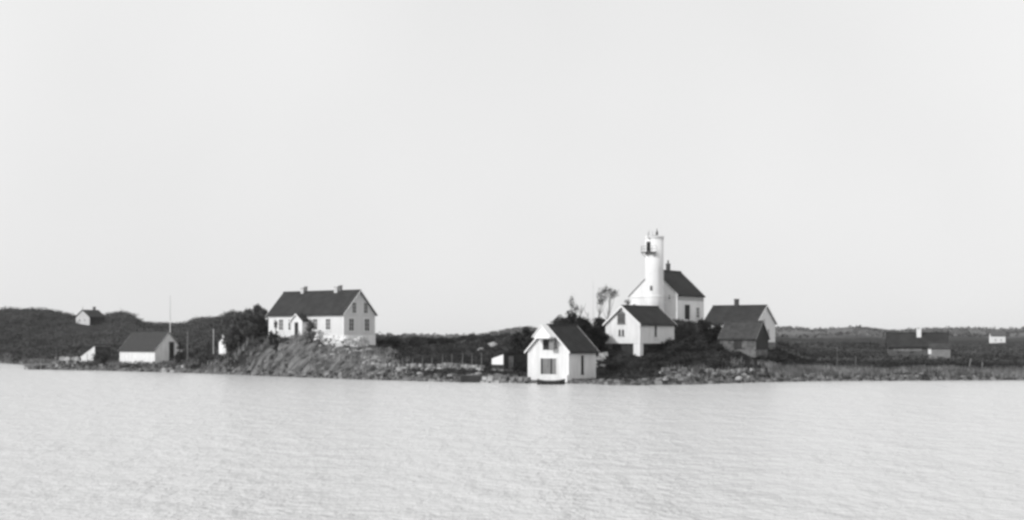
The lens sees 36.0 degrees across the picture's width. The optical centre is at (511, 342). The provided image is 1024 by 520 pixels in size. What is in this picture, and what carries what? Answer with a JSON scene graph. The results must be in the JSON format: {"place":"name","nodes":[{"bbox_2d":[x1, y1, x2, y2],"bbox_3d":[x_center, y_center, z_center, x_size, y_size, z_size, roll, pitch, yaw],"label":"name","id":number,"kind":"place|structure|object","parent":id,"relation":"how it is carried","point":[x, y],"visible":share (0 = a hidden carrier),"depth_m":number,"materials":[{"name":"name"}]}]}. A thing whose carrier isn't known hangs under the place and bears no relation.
{"place":"outdoors","nodes":[
{"label":"outdoors","id":0,"kind":"place"},
{"bbox_2d":[0,363,1023,519],"bbox_3d":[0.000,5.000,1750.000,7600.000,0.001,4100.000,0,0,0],"label":"water","id":1,"kind":"structure","parent":0,"point":[99,445],"depth_m":73.45,"materials":[{"name":"grey liquid"}]},
{"bbox_2d":[537,379,564,383],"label":"rowing boat","id":2,"kind":"object","parent":1,"relation":"on","point":[561,381],"visible":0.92,"depth_m":186.52,"materials":[{"name":"black wood"}]},
{"bbox_2d":[0,309,1023,384],"bbox_3d":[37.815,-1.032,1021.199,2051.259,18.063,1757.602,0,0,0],"label":"ground","id":3,"kind":"structure","parent":0,"point":[296,363],"depth_m":241.22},
{"bbox_2d":[24,359,54,369],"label":"jetty","id":4,"kind":"object","parent":3,"relation":"on","point":[36,364],"visible":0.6,"depth_m":289.06,"materials":[{"name":"wood"}]},
{"bbox_2d":[52,357,81,366],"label":"stone wall","id":5,"kind":"structure","parent":3,"relation":"on","point":[65,360],"depth_m":286.81,"materials":[{"name":"grey stone"}]},
{"bbox_2d":[75,307,105,324],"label":"cabin","id":6,"kind":"object","parent":3,"relation":"on","point":[94,316],"visible":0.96,"depth_m":427.08,"materials":[{"name":"paint"}]},
{"bbox_2d":[79,345,110,362],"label":"boat shed","id":7,"kind":"object","parent":3,"relation":"on","point":[86,355],"visible":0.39,"depth_m":297.13,"materials":[{"name":"wood"}]},
{"bbox_2d":[91,347,112,363],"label":"shrub","id":8,"kind":"object","parent":3,"relation":"on","point":[102,355],"visible":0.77,"depth_m":288.44,"materials":[{"name":"black plant"}]},
{"bbox_2d":[118,332,183,364],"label":"boathouse","id":9,"kind":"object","parent":3,"relation":"on","point":[151,347],"visible":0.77,"depth_m":274.97,"materials":[{"name":"white wood"}]},
{"bbox_2d":[170,342,173,360],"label":"door","id":10,"kind":"structure","parent":9,"relation":"in","point":[171,343],"depth_m":274.10,"materials":[{"name":"black wood"}]},
{"bbox_2d":[158,365,184,372],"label":"stone wall","id":11,"kind":"structure","parent":3,"relation":"on","point":[173,369],"depth_m":259.60,"materials":[{"name":"grey stone"}]},
{"bbox_2d":[173,340,185,364],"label":"shrub","id":12,"kind":"object","parent":3,"relation":"on","point":[179,356],"visible":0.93,"depth_m":261.82,"materials":[{"name":"black plant"}]},
{"bbox_2d":[0,306,403,368],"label":"hill wood","id":13,"kind":"object","parent":3,"relation":"on","point":[196,349],"visible":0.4,"depth_m":373.46,"materials":[{"name":"black plant"}]},
{"bbox_2d":[218,335,232,355],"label":"outhouse","id":14,"kind":"structure","parent":3,"relation":"on","point":[222,349],"depth_m":256.65,"materials":[{"name":"wood"}]},
{"bbox_2d":[220,314,240,352],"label":"broadleaf tree","id":15,"kind":"object","parent":3,"relation":"on","point":[226,320],"visible":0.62,"depth_m":255.59,"materials":[{"name":"black plant"}]},
{"bbox_2d":[224,310,245,348],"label":"broadleaf tree","id":16,"kind":"object","parent":3,"relation":"on","point":[237,336],"visible":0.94,"depth_m":251.76,"materials":[{"name":"black plant"}]},
{"bbox_2d":[236,306,260,340],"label":"broadleaf tree","id":17,"kind":"object","parent":3,"relation":"on","point":[248,330],"visible":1,"depth_m":249.59,"materials":[{"name":"black plant"}]},
{"bbox_2d":[249,303,263,330],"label":"broadleaf tree","id":18,"kind":"object","parent":3,"relation":"on","point":[257,308],"visible":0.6,"depth_m":253.46,"materials":[{"name":"black plant"}]},
{"bbox_2d":[254,308,268,332],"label":"broadleaf tree","id":19,"kind":"object","parent":3,"relation":"on","point":[263,323],"visible":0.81,"depth_m":251.65,"materials":[{"name":"black plant"}]},
{"bbox_2d":[269,330,273,344],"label":"garden bush","id":20,"kind":"object","parent":3,"relation":"on","point":[271,337],"visible":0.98,"depth_m":240.84,"materials":[{"name":"grey plant"}]},
{"bbox_2d":[273,320,278,351],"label":"conifer tree","id":21,"kind":"object","parent":3,"relation":"on","point":[276,341],"visible":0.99,"depth_m":236.40,"materials":[{"name":"grey plant"}]},
{"bbox_2d":[303,318,316,343],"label":"garden bush","id":22,"kind":"object","parent":3,"relation":"on","point":[309,327],"visible":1,"depth_m":234.86,"materials":[{"name":"grey plant"}]},
{"bbox_2d":[218,330,411,376],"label":"dry grass","id":23,"kind":"structure","parent":3,"relation":"on","point":[325,353],"depth_m":228.26,"materials":[{"name":"grey plant"}]},
{"bbox_2d":[266,285,377,345],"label":"dwelling house","id":24,"kind":"structure","parent":3,"relation":"on","point":[337,311],"depth_m":242.13,"materials":[{"name":"wood"}]},
{"bbox_2d":[278,319,283,330],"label":"window","id":25,"kind":"structure","parent":24,"relation":"in","point":[280,321],"depth_m":246.63,"materials":[{"name":"grey glass"}]},
{"bbox_2d":[288,319,290,330],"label":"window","id":26,"kind":"structure","parent":24,"relation":"in","point":[289,323],"depth_m":245.46,"materials":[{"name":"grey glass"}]},
{"bbox_2d":[312,318,317,330],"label":"window","id":27,"kind":"structure","parent":24,"relation":"in","point":[315,320],"depth_m":241.83,"materials":[{"name":"grey glass"}]},
{"bbox_2d":[325,318,330,330],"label":"window","id":28,"kind":"structure","parent":24,"relation":"in","point":[327,320],"depth_m":240.01,"materials":[{"name":"grey glass"}]},
{"bbox_2d":[348,318,354,331],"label":"window","id":29,"kind":"structure","parent":24,"relation":"in","point":[350,320],"depth_m":239.13,"materials":[{"name":"grey glass"}]},
{"bbox_2d":[352,302,356,313],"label":"window","id":30,"kind":"structure","parent":24,"relation":"in","point":[354,305],"depth_m":239.77,"materials":[{"name":"grey glass"}]},
{"bbox_2d":[363,302,367,313],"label":"window","id":31,"kind":"structure","parent":24,"relation":"in","point":[365,305],"depth_m":241.65,"materials":[{"name":"grey glass"}]},
{"bbox_2d":[364,318,369,331],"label":"window","id":32,"kind":"structure","parent":24,"relation":"in","point":[366,320],"depth_m":241.80,"materials":[{"name":"grey glass"}]},
{"bbox_2d":[314,330,369,346],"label":"stone wall","id":33,"kind":"structure","parent":3,"relation":"on","point":[361,341],"depth_m":234.83,"materials":[{"name":"grey stone"}]},
{"bbox_2d":[384,338,395,343],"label":"shrub","id":34,"kind":"object","parent":3,"relation":"on","point":[390,340],"visible":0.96,"depth_m":252.09,"materials":[{"name":"black plant"}]},
{"bbox_2d":[406,341,417,347],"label":"shrub","id":35,"kind":"object","parent":3,"relation":"on","point":[412,344],"visible":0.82,"depth_m":243.27,"materials":[{"name":"black plant"}]},
{"bbox_2d":[367,359,485,370],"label":"stone wall","id":36,"kind":"structure","parent":3,"relation":"on","point":[426,365],"depth_m":209.22,"materials":[{"name":"grey stone"}]},
{"bbox_2d":[382,353,481,374],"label":"fence","id":37,"kind":"object","parent":3,"relation":"on","point":[422,363],"visible":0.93,"depth_m":208.81,"materials":[{"name":"grey wood"}]},
{"bbox_2d":[425,337,438,343],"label":"shrub","id":38,"kind":"object","parent":3,"relation":"on","point":[432,340],"visible":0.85,"depth_m":246.82,"materials":[{"name":"black plant"}]},
{"bbox_2d":[460,374,480,381],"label":"slipway","id":39,"kind":"structure","parent":3,"relation":"on","point":[470,378],"depth_m":196.20,"materials":[{"name":"grey concrete"}]},
{"bbox_2d":[483,336,496,342],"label":"shrub","id":40,"kind":"object","parent":3,"relation":"on","point":[490,340],"visible":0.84,"depth_m":241.39,"materials":[{"name":"black plant"}]},
{"bbox_2d":[480,376,530,382],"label":"stone quay","id":41,"kind":"structure","parent":3,"relation":"on","point":[498,379],"depth_m":193.48,"materials":[{"name":"grey stone"}]},
{"bbox_2d":[496,360,518,370],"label":"shrub","id":42,"kind":"object","parent":3,"relation":"on","point":[515,368],"visible":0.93,"depth_m":203.49,"materials":[{"name":"black plant"}]},
{"bbox_2d":[491,353,527,371],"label":"net shed","id":43,"kind":"structure","parent":3,"relation":"on","point":[504,360],"depth_m":203.81,"materials":[{"name":"wood"}]},
{"bbox_2d":[509,356,513,368],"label":"door","id":44,"kind":"structure","parent":43,"relation":"in","point":[511,358],"depth_m":203.54,"materials":[{"name":"grey wood"}]},
{"bbox_2d":[0,318,1023,380],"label":"undergrowth","id":45,"kind":"object","parent":3,"relation":"on","point":[445,350],"visible":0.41,"depth_m":229.54,"materials":[{"name":"black plant"}]},
{"bbox_2d":[0,335,1023,381],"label":"dry grass","id":46,"kind":"structure","parent":3,"relation":"on","point":[796,370],"depth_m":209.35,"materials":[{"name":"grey plant"}]},
{"bbox_2d":[2,354,1023,385],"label":"shore stones","id":47,"kind":"object","parent":3,"relation":"on","point":[644,381],"visible":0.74,"depth_m":204.94,"materials":[{"name":"grey stone"}]},
{"bbox_2d":[508,331,521,352],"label":"broadleaf tree","id":48,"kind":"object","parent":3,"relation":"on","point":[514,338],"visible":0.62,"depth_m":215.77,"materials":[{"name":"black plant"}]},
{"bbox_2d":[517,360,527,370],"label":"shrub","id":49,"kind":"object","parent":3,"relation":"on","point":[523,366],"visible":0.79,"depth_m":203.60,"materials":[{"name":"black plant"}]},
{"bbox_2d":[516,326,532,351],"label":"broadleaf tree","id":50,"kind":"object","parent":3,"relation":"on","point":[528,335],"visible":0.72,"depth_m":213.86,"materials":[{"name":"black plant"}]},
{"bbox_2d":[549,314,566,323],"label":"broadleaf tree","id":51,"kind":"object","parent":3,"relation":"on","point":[562,320],"visible":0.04,"depth_m":205.31,"materials":[{"name":"black plant"}]},
{"bbox_2d":[524,324,598,381],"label":"boathouse","id":52,"kind":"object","parent":3,"relation":"on","point":[567,352],"visible":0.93,"depth_m":194.62,"materials":[{"name":"wood"}]},
{"bbox_2d":[543,358,548,373],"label":"door","id":53,"kind":"structure","parent":52,"relation":"in","point":[545,360],"depth_m":194.44,"materials":[{"name":"white wood"}]},
{"bbox_2d":[549,358,555,373],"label":"door","id":54,"kind":"structure","parent":52,"relation":"in","point":[553,359],"depth_m":193.80,"materials":[{"name":"white wood"}]},
{"bbox_2d":[581,355,583,374],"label":"window","id":55,"kind":"structure","parent":52,"relation":"in","point":[582,356],"depth_m":195.17,"materials":[{"name":"black glass"}]},
{"bbox_2d":[568,296,578,312],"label":"sparse tree","id":56,"kind":"object","parent":3,"relation":"on","point":[571,303],"visible":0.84,"depth_m":211.95,"materials":[{"name":"grey plant"}]},
{"bbox_2d":[564,307,590,340],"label":"broadleaf tree","id":57,"kind":"object","parent":3,"relation":"on","point":[573,318],"visible":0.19,"depth_m":206.33,"materials":[{"name":"black plant"}]},
{"bbox_2d":[576,315,596,347],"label":"broadleaf tree","id":58,"kind":"object","parent":3,"relation":"on","point":[587,324],"visible":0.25,"depth_m":208.46,"materials":[{"name":"black plant"}]},
{"bbox_2d":[591,317,605,333],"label":"broadleaf tree","id":59,"kind":"object","parent":3,"relation":"on","point":[600,322],"visible":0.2,"depth_m":215.44,"materials":[{"name":"black plant"}]},
{"bbox_2d":[588,326,609,349],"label":"broadleaf tree","id":60,"kind":"object","parent":3,"relation":"on","point":[599,338],"visible":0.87,"depth_m":209.50,"materials":[{"name":"black plant"}]},
{"bbox_2d":[596,352,607,359],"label":"rock","id":61,"kind":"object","parent":3,"relation":"on","point":[600,356],"depth_m":206.58,"materials":[{"name":"grey stone"}]},
{"bbox_2d":[596,287,609,320],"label":"sparse tree","id":62,"kind":"object","parent":3,"relation":"on","point":[601,301],"visible":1,"depth_m":215.97,"materials":[{"name":"grey plant"}]},
{"bbox_2d":[597,359,609,364],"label":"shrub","id":63,"kind":"object","parent":3,"relation":"on","point":[604,362],"visible":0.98,"depth_m":204.55,"materials":[{"name":"grey plant"}]},
{"bbox_2d":[603,286,618,318],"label":"sparse tree","id":64,"kind":"object","parent":3,"relation":"on","point":[611,297],"visible":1,"depth_m":217.96,"materials":[{"name":"grey plant"}]},
{"bbox_2d":[605,362,619,367],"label":"shrub","id":65,"kind":"object","parent":3,"relation":"on","point":[610,364],"visible":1,"depth_m":202.89,"materials":[{"name":"black plant"}]},
{"bbox_2d":[626,356,642,363],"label":"shrub","id":66,"kind":"object","parent":3,"relation":"on","point":[633,359],"visible":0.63,"depth_m":203.38,"materials":[{"name":"black plant"}]},
{"bbox_2d":[602,305,676,355],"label":"storehouse","id":67,"kind":"structure","parent":3,"relation":"on","point":[637,330],"depth_m":210.25,"materials":[{"name":"tile"}]},
{"bbox_2d":[617,313,624,323],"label":"window","id":68,"kind":"structure","parent":67,"relation":"in","point":[620,317],"depth_m":209.90,"materials":[{"name":"grey glass"}]},
{"bbox_2d":[641,231,663,310],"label":"lighthouse","id":69,"kind":"object","parent":3,"relation":"on","point":[654,269],"visible":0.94,"depth_m":230.43,"materials":[{"name":"white paint"}]},
{"bbox_2d":[646,241,649,251],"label":"lantern window","id":70,"kind":"structure","parent":69,"relation":"in","point":[647,242],"depth_m":230.70,"materials":[{"name":"black glass"}]},
{"bbox_2d":[659,337,672,347],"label":"shrub","id":71,"kind":"object","parent":3,"relation":"on","point":[665,343],"visible":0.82,"depth_m":211.97,"materials":[{"name":"black plant"}]},
{"bbox_2d":[628,260,705,322],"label":"keepers house","id":72,"kind":"structure","parent":3,"relation":"on","point":[684,296],"depth_m":235.33,"materials":[{"name":"tile"}]},
{"bbox_2d":[687,305,689,318],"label":"door","id":73,"kind":"structure","parent":72,"relation":"in","point":[688,306],"depth_m":235.02,"materials":[{"name":"black wood"}]},
{"bbox_2d":[696,307,699,318],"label":"window","id":74,"kind":"structure","parent":72,"relation":"in","point":[697,308],"depth_m":237.65,"materials":[{"name":"grey glass"}]},
{"bbox_2d":[670,357,687,366],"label":"shrub","id":75,"kind":"object","parent":3,"relation":"on","point":[675,361],"visible":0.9,"depth_m":201.88,"materials":[{"name":"black plant"}]},
{"bbox_2d":[674,326,688,334],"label":"shrub","id":76,"kind":"object","parent":3,"relation":"on","point":[679,330],"visible":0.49,"depth_m":218.53,"materials":[{"name":"black plant"}]},
{"bbox_2d":[674,330,690,341],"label":"shrub","id":77,"kind":"object","parent":3,"relation":"on","point":[682,336],"visible":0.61,"depth_m":215.72,"materials":[{"name":"black plant"}]},
{"bbox_2d":[677,338,690,351],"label":"shrub","id":78,"kind":"object","parent":3,"relation":"on","point":[682,344],"visible":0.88,"depth_m":212.03,"materials":[{"name":"black plant"}]},
{"bbox_2d":[678,319,695,331],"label":"shrub","id":79,"kind":"object","parent":3,"relation":"on","point":[691,326],"visible":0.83,"depth_m":223.14,"materials":[{"name":"black plant"}]},
{"bbox_2d":[375,325,1023,337],"bbox_3d":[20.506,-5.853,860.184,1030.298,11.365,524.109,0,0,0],"label":"woodland","id":80,"kind":"object","parent":3,"relation":"on","point":[854,332],"visible":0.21,"depth_m":802.01,"materials":[{"name":"black plant"}]},
{"bbox_2d":[696,317,709,338],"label":"broadleaf tree","id":81,"kind":"object","parent":3,"relation":"on","point":[702,324],"visible":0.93,"depth_m":220.59,"materials":[{"name":"black plant"}]},
{"bbox_2d":[696,358,713,367],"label":"shrub","id":82,"kind":"object","parent":3,"relation":"on","point":[702,362],"visible":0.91,"depth_m":201.29,"materials":[{"name":"black plant"}]},
{"bbox_2d":[702,320,717,341],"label":"broadleaf tree","id":83,"kind":"object","parent":3,"relation":"on","point":[709,330],"visible":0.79,"depth_m":220.60,"materials":[{"name":"black plant"}]},
{"bbox_2d":[397,333,1023,364],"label":"heath","id":84,"kind":"object","parent":3,"relation":"on","point":[973,352],"visible":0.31,"depth_m":268.21,"materials":[{"name":"black plant"}]},
{"bbox_2d":[701,356,724,368],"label":"shrub","id":85,"kind":"object","parent":3,"relation":"on","point":[713,363],"visible":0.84,"depth_m":200.06,"materials":[{"name":"black plant"}]},
{"bbox_2d":[659,367,771,375],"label":"stone wall","id":86,"kind":"structure","parent":3,"relation":"on","point":[722,372],"depth_m":195.29,"materials":[{"name":"grey stone"}]},
{"bbox_2d":[710,322,722,342],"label":"broadleaf tree","id":87,"kind":"object","parent":3,"relation":"on","point":[718,327],"visible":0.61,"depth_m":220.42,"materials":[{"name":"black plant"}]},
{"bbox_2d":[705,354,729,366],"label":"shrub","id":88,"kind":"object","parent":3,"relation":"on","point":[724,363],"visible":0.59,"depth_m":202.85,"materials":[{"name":"black plant"}]},
{"bbox_2d":[713,345,724,351],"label":"shrub","id":89,"kind":"object","parent":3,"relation":"on","point":[719,348],"visible":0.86,"depth_m":214.06,"materials":[{"name":"black plant"}]},
{"bbox_2d":[714,352,732,360],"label":"shrub","id":90,"kind":"object","parent":3,"relation":"on","point":[725,356],"visible":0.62,"depth_m":206.60,"materials":[{"name":"black plant"}]},
{"bbox_2d":[729,350,744,356],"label":"shrub","id":91,"kind":"object","parent":3,"relation":"on","point":[734,353],"visible":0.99,"depth_m":209.82,"materials":[{"name":"black plant"}]},
{"bbox_2d":[704,299,776,349],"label":"cottage","id":92,"kind":"structure","parent":3,"relation":"on","point":[722,314],"depth_m":232.06,"materials":[{"name":"stone"}]},
{"bbox_2d":[718,320,769,356],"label":"outbuilding","id":93,"kind":"structure","parent":3,"relation":"on","point":[751,338],"depth_m":213.75,"materials":[{"name":"stone"}]},
{"bbox_2d":[735,340,740,348],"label":"door","id":94,"kind":"structure","parent":93,"relation":"in","point":[737,342],"depth_m":213.23,"materials":[{"name":"grey wood"}]},
{"bbox_2d":[738,361,751,368],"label":"shrub","id":95,"kind":"object","parent":3,"relation":"on","point":[747,364],"visible":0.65,"depth_m":203.81,"materials":[{"name":"black plant"}]},
{"bbox_2d":[756,353,772,363],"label":"shrub","id":96,"kind":"object","parent":3,"relation":"on","point":[760,357],"visible":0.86,"depth_m":212.13,"materials":[{"name":"black plant"}]},
{"bbox_2d":[775,356,787,363],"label":"shrub","id":97,"kind":"object","parent":3,"relation":"on","point":[782,360],"visible":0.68,"depth_m":217.91,"materials":[{"name":"black plant"}]},
{"bbox_2d":[886,328,948,356],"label":"farmhouse","id":98,"kind":"object","parent":3,"relation":"on","point":[916,343],"visible":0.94,"depth_m":265.85,"materials":[{"name":"stone"}]},
{"bbox_2d":[928,343,950,358],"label":"annex","id":99,"kind":"object","parent":3,"relation":"on","point":[935,350],"visible":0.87,"depth_m":255.63,"materials":[{"name":"wood"}]},
{"bbox_2d":[988,331,1005,342],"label":"distant house","id":100,"kind":"structure","parent":3,"relation":"on","point":[996,336],"depth_m":470.45,"materials":[{"name":"stone"}]},
{"bbox_2d":[0,0,1023,335],"label":"sky","id":101,"kind":"structure","parent":0,"point":[462,166],"materials":[{"name":"white"}]}
]}

